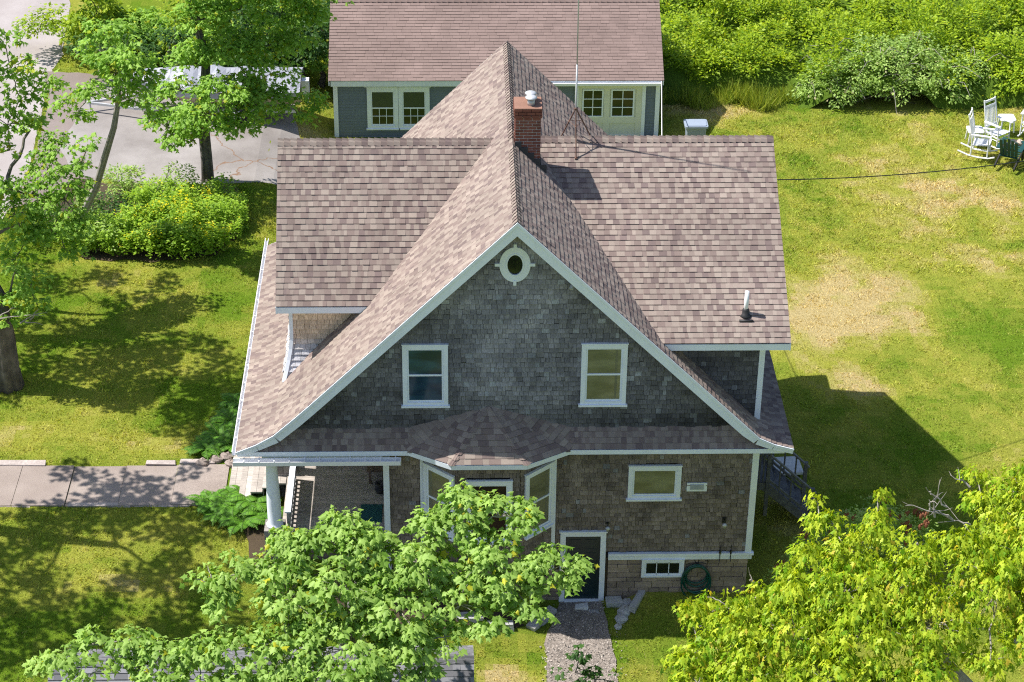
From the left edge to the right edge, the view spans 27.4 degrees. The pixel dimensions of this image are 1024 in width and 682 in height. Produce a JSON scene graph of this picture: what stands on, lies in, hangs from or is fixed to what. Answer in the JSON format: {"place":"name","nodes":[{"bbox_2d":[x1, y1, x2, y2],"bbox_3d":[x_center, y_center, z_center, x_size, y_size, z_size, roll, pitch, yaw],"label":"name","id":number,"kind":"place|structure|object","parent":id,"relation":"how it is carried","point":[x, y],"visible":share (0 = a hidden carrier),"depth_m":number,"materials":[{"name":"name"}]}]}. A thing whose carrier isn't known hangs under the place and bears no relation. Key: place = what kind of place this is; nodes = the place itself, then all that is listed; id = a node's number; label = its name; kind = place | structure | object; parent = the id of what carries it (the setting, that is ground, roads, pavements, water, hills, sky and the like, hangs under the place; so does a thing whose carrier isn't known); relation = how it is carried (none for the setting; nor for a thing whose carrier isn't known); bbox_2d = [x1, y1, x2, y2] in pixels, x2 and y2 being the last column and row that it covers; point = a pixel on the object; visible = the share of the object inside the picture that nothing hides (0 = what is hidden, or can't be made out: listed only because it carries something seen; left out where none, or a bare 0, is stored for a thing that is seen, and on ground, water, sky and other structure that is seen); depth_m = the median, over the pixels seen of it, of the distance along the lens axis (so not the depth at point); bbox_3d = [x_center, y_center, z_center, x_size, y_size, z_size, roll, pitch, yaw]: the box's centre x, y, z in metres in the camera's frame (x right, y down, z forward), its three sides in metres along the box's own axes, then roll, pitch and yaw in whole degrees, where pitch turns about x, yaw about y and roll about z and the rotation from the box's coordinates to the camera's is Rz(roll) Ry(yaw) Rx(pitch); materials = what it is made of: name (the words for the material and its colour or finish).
{"place":"outdoors","nodes":[
{"label":"outdoors","id":0,"kind":"place"},
{"bbox_2d":[0,0,69,218],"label":"road","id":1,"kind":"structure","parent":0,"point":[46,50],"depth_m":76.05,"materials":[{"name":"asphalt"}]},
{"bbox_2d":[60,79,299,184],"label":"driveway","id":2,"kind":"structure","parent":0,"point":[248,158],"depth_m":69.55,"materials":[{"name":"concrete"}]},
{"bbox_2d":[87,65,309,123],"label":"covered boat","id":3,"kind":"object","parent":2,"relation":"on","point":[194,73],"visible":0.23,"depth_m":71.10,"materials":[{"name":"white plastic"}]},
{"bbox_2d":[366,466,382,483],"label":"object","id":4,"kind":"object","parent":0,"point":[376,468],"visible":0.32,"depth_m":51.91,"materials":[{"name":"brown wood"}]},
{"bbox_2d":[374,480,383,493],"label":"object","id":5,"kind":"object","parent":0,"point":[379,486],"visible":0.82,"depth_m":51.65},
{"bbox_2d":[0,0,1023,681],"bbox_3d":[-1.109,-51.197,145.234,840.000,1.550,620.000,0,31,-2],"label":"ground","id":6,"kind":"structure","parent":0,"point":[920,106],"depth_m":58.05,"materials":[{"name":"plant"}]},
{"bbox_2d":[0,466,22,505],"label":"walkway slab","id":7,"kind":"structure","parent":6,"relation":"on","point":[9,477],"depth_m":53.06,"materials":[{"name":"concrete"}]},
{"bbox_2d":[0,460,45,465],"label":"kerb stone","id":8,"kind":"object","parent":6,"relation":"on","point":[22,462],"visible":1,"depth_m":53.76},
{"bbox_2d":[0,26,69,394],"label":"old maple","id":9,"kind":"object","parent":6,"relation":"on","point":[11,379],"visible":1,"depth_m":54.58,"materials":[{"name":"green plant"}]},
{"bbox_2d":[11,465,74,506],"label":"walkway slab","id":10,"kind":"structure","parent":6,"relation":"on","point":[42,486],"depth_m":52.93,"materials":[{"name":"concrete"}]},
{"bbox_2d":[18,201,76,242],"bbox_3d":[-14.232,-3.698,64.025,2.141,1.182,1.808,-20,37,-30],"label":"garden shrub","id":11,"kind":"object","parent":6,"relation":"on","point":[54,213],"visible":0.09,"depth_m":63.95,"materials":[{"name":"green plant"}]},
{"bbox_2d":[0,116,104,276],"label":"young maple","id":12,"kind":"object","parent":6,"relation":"on","point":[33,211],"visible":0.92,"depth_m":58.24,"materials":[{"name":"green plant"}]},
{"bbox_2d":[10,71,103,207],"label":"driveway apron","id":13,"kind":"object","parent":6,"relation":"on","point":[73,78],"visible":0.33,"depth_m":71.62,"materials":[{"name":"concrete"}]},
{"bbox_2d":[11,1,139,45],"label":"background tree","id":14,"kind":"object","parent":6,"relation":"on","point":[44,22],"visible":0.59,"depth_m":75.64,"materials":[{"name":"green plant"}]},
{"bbox_2d":[64,466,125,506],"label":"walkway slab","id":15,"kind":"structure","parent":6,"relation":"on","point":[95,484],"depth_m":53.08,"materials":[{"name":"concrete"}]},
{"bbox_2d":[50,0,143,45],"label":"background tree","id":16,"kind":"object","parent":6,"relation":"on","point":[112,7],"visible":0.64,"depth_m":75.16,"materials":[{"name":"green plant"}]},
{"bbox_2d":[67,503,129,506],"bbox_3d":[-10.283,4.115,52.381,1.574,0.142,0.216,1,31,0],"label":"kerb stone","id":17,"kind":"object","parent":6,"relation":"on","point":[93,504],"visible":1,"depth_m":52.31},
{"bbox_2d":[64,31,160,63],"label":"background tree","id":18,"kind":"object","parent":6,"relation":"on","point":[67,47],"visible":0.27,"depth_m":73.62,"materials":[{"name":"green plant"}]},
{"bbox_2d":[81,26,144,72],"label":"background tree","id":19,"kind":"object","parent":6,"relation":"on","point":[108,32],"visible":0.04,"depth_m":73.90,"materials":[{"name":"green plant"}]},
{"bbox_2d":[68,6,176,59],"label":"background tree","id":20,"kind":"object","parent":6,"relation":"on","point":[149,20],"visible":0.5,"depth_m":75.86,"materials":[{"name":"green plant"}]},
{"bbox_2d":[37,178,242,261],"bbox_3d":[-11.720,-3.816,65.299,6.801,0.048,5.643,0,31,-2],"label":"planting bed","id":21,"kind":"object","parent":6,"relation":"on","point":[103,255],"visible":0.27,"depth_m":63.44,"materials":[{"name":"soil"}]},
{"bbox_2d":[71,189,110,216],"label":"garden shrub","id":22,"kind":"object","parent":21,"relation":"on","point":[101,203],"visible":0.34,"depth_m":64.69,"materials":[{"name":"green plant"}]},
{"bbox_2d":[82,214,121,253],"bbox_3d":[-12.380,-3.190,63.359,1.808,1.114,1.444,7,32,11],"label":"garden shrub","id":23,"kind":"object","parent":21,"relation":"on","point":[100,230],"visible":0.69,"depth_m":63.07,"materials":[{"name":"green plant"}]},
{"bbox_2d":[46,17,168,225],"bbox_3d":[-11.787,-5.867,61.600,3.774,7.533,2.126,12,33,19],"label":"leaning maple","id":24,"kind":"object","parent":21,"relation":"on","point":[129,64],"visible":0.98,"depth_m":60.08,"materials":[{"name":"green plant"}]},
{"bbox_2d":[90,191,142,216],"bbox_3d":[-12.143,-4.038,64.659,1.890,1.150,1.607,0,31,-2],"label":"garden shrub","id":25,"kind":"object","parent":21,"relation":"on","point":[113,206],"visible":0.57,"depth_m":64.53,"materials":[{"name":"green plant"}]},
{"bbox_2d":[102,163,145,201],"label":"garden shrub","id":26,"kind":"object","parent":21,"relation":"on","point":[129,186],"visible":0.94,"depth_m":65.96,"materials":[{"name":"green plant"}]},
{"bbox_2d":[113,210,155,235],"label":"garden shrub","id":27,"kind":"object","parent":21,"relation":"on","point":[136,220],"visible":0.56,"depth_m":63.59,"materials":[{"name":"green plant"}]},
{"bbox_2d":[122,175,171,207],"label":"garden shrub","id":28,"kind":"object","parent":21,"relation":"on","point":[133,193],"visible":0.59,"depth_m":65.20,"materials":[{"name":"green plant"}]},
{"bbox_2d":[54,172,250,259],"bbox_3d":[-10.432,-3.799,63.954,4.408,1.335,6.002,27,40,36],"label":"loosestrife","id":29,"kind":"object","parent":21,"relation":"on","point":[180,221],"visible":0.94,"depth_m":63.55,"materials":[{"name":"green plant"}]},
{"bbox_2d":[131,161,199,202],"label":"garden shrub","id":30,"kind":"object","parent":21,"relation":"on","point":[179,176],"visible":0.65,"depth_m":66.18,"materials":[{"name":"green plant"}]},
{"bbox_2d":[0,180,286,681],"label":"lawn grass","id":31,"kind":"structure","parent":6,"relation":"on","point":[260,227],"depth_m":56.65,"materials":[{"name":"plant"}]},
{"bbox_2d":[118,465,177,506],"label":"walkway slab","id":32,"kind":"structure","parent":6,"relation":"on","point":[145,485],"depth_m":53.03,"materials":[{"name":"concrete"}]},
{"bbox_2d":[146,460,175,465],"bbox_3d":[-9.001,3.149,53.879,0.822,0.136,0.220,0,31,-2],"label":"kerb stone","id":33,"kind":"object","parent":6,"relation":"on","point":[160,462],"visible":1,"depth_m":53.81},
{"bbox_2d":[127,22,195,67],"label":"background tree","id":34,"kind":"object","parent":6,"relation":"on","point":[168,40],"visible":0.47,"depth_m":73.98,"materials":[{"name":"green plant"}]},
{"bbox_2d":[134,505,189,506],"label":"kerb stone","id":35,"kind":"object","parent":6,"relation":"on","point":[165,506],"visible":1,"depth_m":52.32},
{"bbox_2d":[155,0,224,66],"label":"background tree","id":36,"kind":"object","parent":6,"relation":"on","point":[178,21],"visible":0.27,"depth_m":74.55,"materials":[{"name":"green plant"}]},
{"bbox_2d":[27,54,361,179],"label":"lawn grass","id":37,"kind":"structure","parent":6,"relation":"on","point":[117,72],"depth_m":74.60,"materials":[{"name":"plant"}]},
{"bbox_2d":[180,459,214,464],"bbox_3d":[-8.063,3.131,53.925,0.922,0.138,0.202,0,31,-2],"label":"kerb stone","id":38,"kind":"object","parent":6,"relation":"on","point":[187,461],"visible":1,"depth_m":53.87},
{"bbox_2d":[171,464,228,505],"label":"walkway slab","id":39,"kind":"structure","parent":6,"relation":"on","point":[192,479],"depth_m":53.20,"materials":[{"name":"concrete"}]},
{"bbox_2d":[195,457,208,466],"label":"stone","id":40,"kind":"object","parent":6,"relation":"on","point":[202,461],"visible":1,"depth_m":53.73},
{"bbox_2d":[181,435,230,459],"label":"fern","id":41,"kind":"object","parent":6,"relation":"on","point":[201,446],"visible":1,"depth_m":54.22,"materials":[{"name":"plant"}]},
{"bbox_2d":[156,0,257,49],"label":"background tree","id":42,"kind":"object","parent":6,"relation":"on","point":[233,25],"visible":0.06,"depth_m":76.12,"materials":[{"name":"green plant"}]},
{"bbox_2d":[183,488,236,515],"bbox_3d":[-7.433,3.968,52.314,1.262,0.237,1.213,-18,36,-27],"label":"fern","id":43,"kind":"object","parent":6,"relation":"on","point":[201,501],"visible":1,"depth_m":52.26,"materials":[{"name":"plant"}]},
{"bbox_2d":[196,421,234,444],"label":"fern","id":44,"kind":"object","parent":6,"relation":"on","point":[209,432],"visible":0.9,"depth_m":54.88,"materials":[{"name":"plant"}]},
{"bbox_2d":[210,455,222,463],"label":"stone","id":45,"kind":"object","parent":6,"relation":"on","point":[216,459],"visible":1,"depth_m":53.87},
{"bbox_2d":[205,429,233,452],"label":"fern","id":46,"kind":"object","parent":6,"relation":"on","point":[227,447],"visible":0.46,"depth_m":54.27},
{"bbox_2d":[200,501,241,526],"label":"fern","id":47,"kind":"object","parent":6,"relation":"on","point":[212,516],"visible":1,"depth_m":51.70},
{"bbox_2d":[208,407,237,427],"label":"fern","id":48,"kind":"object","parent":6,"relation":"on","point":[227,415],"visible":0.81,"depth_m":55.44,"materials":[{"name":"plant"}]},
{"bbox_2d":[219,452,232,460],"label":"stone","id":49,"kind":"object","parent":6,"relation":"on","point":[225,456],"visible":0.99,"depth_m":53.99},
{"bbox_2d":[217,392,240,410],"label":"fern","id":50,"kind":"object","parent":6,"relation":"on","point":[234,399],"visible":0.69,"depth_m":56.20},
{"bbox_2d":[205,486,260,516],"bbox_3d":[-6.917,4.001,52.272,1.487,0.252,1.382,0,31,-2],"label":"fern","id":51,"kind":"object","parent":6,"relation":"on","point":[229,508],"visible":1,"depth_m":52.06,"materials":[{"name":"plant"}]},
{"bbox_2d":[136,0,353,181],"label":"maple tree","id":52,"kind":"object","parent":6,"relation":"on","point":[203,52],"visible":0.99,"depth_m":65.22,"materials":[{"name":"green plant"}]},
{"bbox_2d":[223,485,266,515],"bbox_3d":[-6.542,3.940,52.334,1.483,0.280,1.336,0,31,-2],"label":"fern","id":53,"kind":"object","parent":6,"relation":"on","point":[247,505],"visible":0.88,"depth_m":52.17,"materials":[{"name":"plant"}]},
{"bbox_2d":[48,645,473,681],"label":"front shed","id":54,"kind":"structure","parent":6,"relation":"on","point":[461,669],"depth_m":44.78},
{"bbox_2d":[209,5,329,66],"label":"background tree","id":55,"kind":"object","parent":6,"relation":"on","point":[241,20],"visible":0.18,"depth_m":73.67,"materials":[{"name":"green plant"}]},
{"bbox_2d":[259,0,329,53],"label":"background tree","id":56,"kind":"object","parent":6,"relation":"on","point":[322,4],"visible":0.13,"depth_m":76.23,"materials":[{"name":"green plant"}]},
{"bbox_2d":[262,29,328,75],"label":"background tree","id":57,"kind":"object","parent":6,"relation":"on","point":[322,47],"visible":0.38,"depth_m":73.80,"materials":[{"name":"green plant"}]},
{"bbox_2d":[22,478,599,681],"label":"maple tree","id":58,"kind":"object","parent":6,"relation":"on","point":[370,589],"visible":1,"depth_m":42.04,"materials":[{"name":"green plant"}]},
{"bbox_2d":[294,39,328,87],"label":"background tree","id":59,"kind":"object","parent":6,"relation":"on","point":[321,64],"visible":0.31,"depth_m":74.50,"materials":[{"name":"green plant"}]},
{"bbox_2d":[242,520,523,630],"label":"foundation soil","id":60,"kind":"structure","parent":6,"relation":"on","point":[255,544],"depth_m":50.88,"materials":[{"name":"soil"}]},
{"bbox_2d":[217,510,267,536],"bbox_3d":[-6.573,4.382,51.736,1.400,0.262,1.425,0,31,-2],"label":"fern","id":61,"kind":"object","parent":60,"relation":"on","point":[238,522],"visible":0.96,"depth_m":51.51,"materials":[{"name":"plant"}]},
{"bbox_2d":[239,495,283,524],"bbox_3d":[-6.162,4.192,52.025,1.271,0.246,1.265,-13,34,-21],"label":"fern","id":62,"kind":"object","parent":60,"relation":"on","point":[250,514],"visible":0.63,"depth_m":51.82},
{"bbox_2d":[457,612,483,622],"bbox_3d":[-1.008,6.637,50.358,0.650,0.188,0.290,0,31,-2],"label":"stone","id":63,"kind":"object","parent":60,"relation":"on","point":[471,617],"visible":0.36,"depth_m":50.26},
{"bbox_2d":[328,0,663,136],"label":"garage","id":64,"kind":"structure","parent":6,"relation":"on","point":[398,68],"depth_m":71.73,"materials":[{"name":"brown"}]},
{"bbox_2d":[366,87,398,129],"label":"window","id":65,"kind":"structure","parent":64,"relation":"in","point":[382,102],"depth_m":71.62,"materials":[{"name":"white paint"}]},
{"bbox_2d":[398,87,429,129],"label":"window","id":66,"kind":"structure","parent":64,"relation":"in","point":[413,102],"depth_m":71.61,"materials":[{"name":"white paint"}]},
{"bbox_2d":[578,86,642,135],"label":"door","id":67,"kind":"structure","parent":64,"relation":"in","point":[617,110],"depth_m":71.82,"materials":[{"name":"beige paint"}]},
{"bbox_2d":[229,40,793,601],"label":"shingled house","id":68,"kind":"structure","parent":6,"relation":"on","point":[479,276],"depth_m":48.99,"materials":[{"name":"wood"}]},
{"bbox_2d":[360,504,382,522],"bbox_3d":[-3.419,4.188,51.027,0.526,0.012,0.744,0,31,-2],"label":"porch rug","id":69,"kind":"object","parent":68,"relation":"on","point":[372,512],"visible":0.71,"depth_m":51.05,"materials":[{"name":"fabric"}]},
{"bbox_2d":[401,343,449,407],"bbox_3d":[-1.980,0.799,47.967,1.120,1.692,0.090,0,31,-2],"label":"window","id":70,"kind":"structure","parent":68,"relation":"in","point":[424,366],"depth_m":47.97,"materials":[{"name":"white paint"}]},
{"bbox_2d":[422,461,454,541],"bbox_3d":[-1.725,3.777,49.348,0.951,1.852,0.090,24,38,33],"label":"bay window","id":71,"kind":"structure","parent":68,"relation":"in","point":[434,478],"depth_m":49.24,"materials":[{"name":"white paint"}]},
{"bbox_2d":[466,479,512,544],"bbox_3d":[-0.534,4.013,49.086,1.160,1.822,0.090,0,31,-2],"label":"bay window","id":72,"kind":"structure","parent":68,"relation":"in","point":[503,486],"depth_m":48.78,"materials":[{"name":"white paint"}]},
{"bbox_2d":[495,244,534,285],"bbox_3d":[0.066,-1.697,46.559,0.900,1.040,0.075,0,31,-2],"label":"oval window","id":73,"kind":"structure","parent":68,"relation":"in","point":[514,264],"depth_m":46.54,"materials":[{"name":"white paint"}]},
{"bbox_2d":[524,460,555,540],"bbox_3d":[0.654,3.751,49.435,0.944,1.852,0.090,-25,40,-36],"label":"bay window","id":74,"kind":"structure","parent":68,"relation":"in","point":[539,483],"depth_m":49.40,"materials":[{"name":"white paint"}]},
{"bbox_2d":[561,0,589,159],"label":"antenna mast","id":75,"kind":"object","parent":68,"relation":"on","point":[575,125],"visible":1,"depth_m":49.75,"materials":[{"name":"grey metal"}]},
{"bbox_2d":[559,529,607,601],"bbox_3d":[1.705,5.475,50.934,1.160,2.150,0.130,0,31,-2],"label":"door","id":76,"kind":"structure","parent":68,"relation":"in","point":[591,544],"depth_m":50.78,"materials":[{"name":"white paint"}]},
{"bbox_2d":[578,342,628,406],"bbox_3d":[2.103,0.779,48.076,1.130,1.692,0.090,0,31,-2],"label":"window","id":77,"kind":"structure","parent":68,"relation":"in","point":[603,364],"depth_m":48.09,"materials":[{"name":"white paint"}]},
{"bbox_2d":[626,464,682,501],"bbox_3d":[3.374,3.360,49.678,1.330,1.002,0.090,0,31,-2],"label":"window","id":78,"kind":"structure","parent":68,"relation":"in","point":[652,482],"depth_m":49.71,"materials":[{"name":"white paint"}]},
{"bbox_2d":[641,559,684,577],"bbox_3d":[3.659,5.510,50.987,1.054,0.552,0.075,0,31,-2],"label":"basement window","id":79,"kind":"structure","parent":68,"relation":"in","point":[650,568],"depth_m":51.01,"materials":[{"name":"white paint"}]},
{"bbox_2d":[777,161,1023,179],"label":"overhead wire","id":80,"kind":"object","parent":68,"relation":"attached to","point":[899,174],"visible":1,"depth_m":53.58,"materials":[{"name":"black metal"}]},
{"bbox_3d":[4.486,5.315,50.885,0.575,0.328,0.110,0,31,-2],"label":"hose bracket","id":81,"kind":"object","parent":68,"relation":"attached to","visible":0},
{"bbox_2d":[680,564,710,595],"bbox_3d":[4.481,5.867,51.190,0.757,1.067,0.104,0,31,-2],"label":"garden hose","id":82,"kind":"object","parent":81,"relation":"hanging from","point":[687,570],"visible":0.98,"depth_m":51.18,"materials":[{"name":"rubber"}]},
{"bbox_2d":[526,616,545,631],"bbox_3d":[0.574,6.808,50.571,0.265,0.184,0.545,19,36,28],"label":"stone","id":83,"kind":"object","parent":6,"relation":"on","point":[533,626],"visible":0.5,"depth_m":50.42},
{"bbox_2d":[542,605,556,625],"bbox_3d":[0.827,6.691,50.928,0.264,0.194,0.655,19,36,28],"label":"stone","id":84,"kind":"object","parent":6,"relation":"on","point":[552,610],"visible":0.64,"depth_m":50.99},
{"bbox_2d":[605,596,623,607],"bbox_3d":[2.502,6.401,51.342,0.434,0.217,0.331,0,31,-2],"label":"stone","id":85,"kind":"object","parent":6,"relation":"on","point":[615,601],"visible":1,"depth_m":51.23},
{"bbox_2d":[615,613,627,623],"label":"stone","id":86,"kind":"object","parent":6,"relation":"on","point":[620,618],"visible":1,"depth_m":50.74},
{"bbox_2d":[617,605,630,615],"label":"stone","id":87,"kind":"object","parent":6,"relation":"on","point":[623,609],"visible":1,"depth_m":50.98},
{"bbox_2d":[628,590,644,613],"bbox_3d":[3.047,6.341,51.166,0.204,0.203,0.725,15,34,22],"label":"stone","id":88,"kind":"object","parent":6,"relation":"on","point":[635,602],"visible":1,"depth_m":51.05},
{"bbox_2d":[684,119,707,135],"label":"storage bin","id":89,"kind":"object","parent":6,"relation":"on","point":[695,127],"visible":0.58,"depth_m":71.42,"materials":[{"name":"plastic"}]},
{"bbox_2d":[660,62,802,112],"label":"tall grass","id":90,"kind":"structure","parent":6,"relation":"on","point":[766,98],"depth_m":74.67,"materials":[{"name":"plant"}]},
{"bbox_2d":[757,452,816,523],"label":"wooden stairs","id":91,"kind":"structure","parent":6,"relation":"on","point":[778,486],"depth_m":52.79,"materials":[{"name":"grey wood"}]},
{"bbox_2d":[773,456,802,474],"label":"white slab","id":92,"kind":"structure","parent":6,"relation":"on","point":[790,462],"depth_m":55.05,"materials":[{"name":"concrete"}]},
{"bbox_2d":[658,458,1023,681],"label":"yellow green tree","id":93,"kind":"object","parent":6,"relation":"on","point":[823,645],"visible":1,"depth_m":44.26,"materials":[{"name":"green plant"}]},
{"bbox_2d":[659,0,1023,87],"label":"thicket","id":94,"kind":"object","parent":6,"relation":"on","point":[749,47],"visible":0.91,"depth_m":76.61,"materials":[{"name":"green plant"}]},
{"bbox_2d":[660,0,1023,108],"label":"undergrowth","id":95,"kind":"object","parent":6,"relation":"on","point":[674,75],"visible":0.32,"depth_m":75.56,"materials":[{"name":"plant"}]},
{"bbox_2d":[762,493,937,619],"bbox_3d":[8.178,5.210,50.689,4.538,2.690,2.327,-12,34,-20],"label":"tree","id":96,"kind":"object","parent":6,"relation":"on","point":[902,516],"visible":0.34,"depth_m":50.51,"materials":[{"name":"green plant"}]},
{"bbox_2d":[787,29,1014,113],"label":"bramble bush","id":97,"kind":"object","parent":6,"relation":"on","point":[889,91],"visible":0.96,"depth_m":74.49,"materials":[{"name":"green plant"}]},
{"bbox_2d":[965,126,983,144],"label":"side table","id":98,"kind":"object","parent":6,"relation":"on","point":[978,131],"visible":0.74,"depth_m":71.76,"materials":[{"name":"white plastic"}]},
{"bbox_2d":[957,107,997,158],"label":"rocking chair","id":99,"kind":"object","parent":6,"relation":"on","point":[981,142],"visible":1,"depth_m":70.92,"materials":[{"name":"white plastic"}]},
{"bbox_2d":[961,40,1023,103],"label":"green bush","id":100,"kind":"object","parent":6,"relation":"on","point":[1008,71],"visible":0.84,"depth_m":74.85,"materials":[{"name":"green plant"}]},
{"bbox_2d":[976,96,1013,149],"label":"rocking chair","id":101,"kind":"object","parent":6,"relation":"on","point":[997,131],"visible":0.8,"depth_m":71.60,"materials":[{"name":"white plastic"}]},
{"bbox_2d":[997,114,1015,132],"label":"side table","id":102,"kind":"object","parent":6,"relation":"on","point":[1011,117],"visible":0.78,"depth_m":72.63,"materials":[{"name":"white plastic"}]},
{"bbox_2d":[994,137,1023,171],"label":"garden chair","id":103,"kind":"object","parent":6,"relation":"on","point":[1008,147],"visible":0.99,"depth_m":70.25,"materials":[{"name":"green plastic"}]},
{"bbox_2d":[243,582,814,681],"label":"lawn grass","id":104,"kind":"structure","parent":0,"point":[627,661],"depth_m":49.79,"materials":[{"name":"plant"}]},
{"bbox_2d":[539,600,626,681],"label":"gravel path","id":105,"kind":"structure","parent":0,"point":[574,677],"depth_m":50.12,"materials":[{"name":"gravel"}]},
{"bbox_2d":[575,602,587,609],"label":"stone","id":106,"kind":"object","parent":105,"relation":"on","point":[582,606],"visible":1,"depth_m":51.16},
{"bbox_2d":[550,644,622,681],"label":"maple sapling","id":107,"kind":"object","parent":105,"relation":"on","point":[580,659],"visible":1,"depth_m":47.02,"materials":[{"name":"green plant"}]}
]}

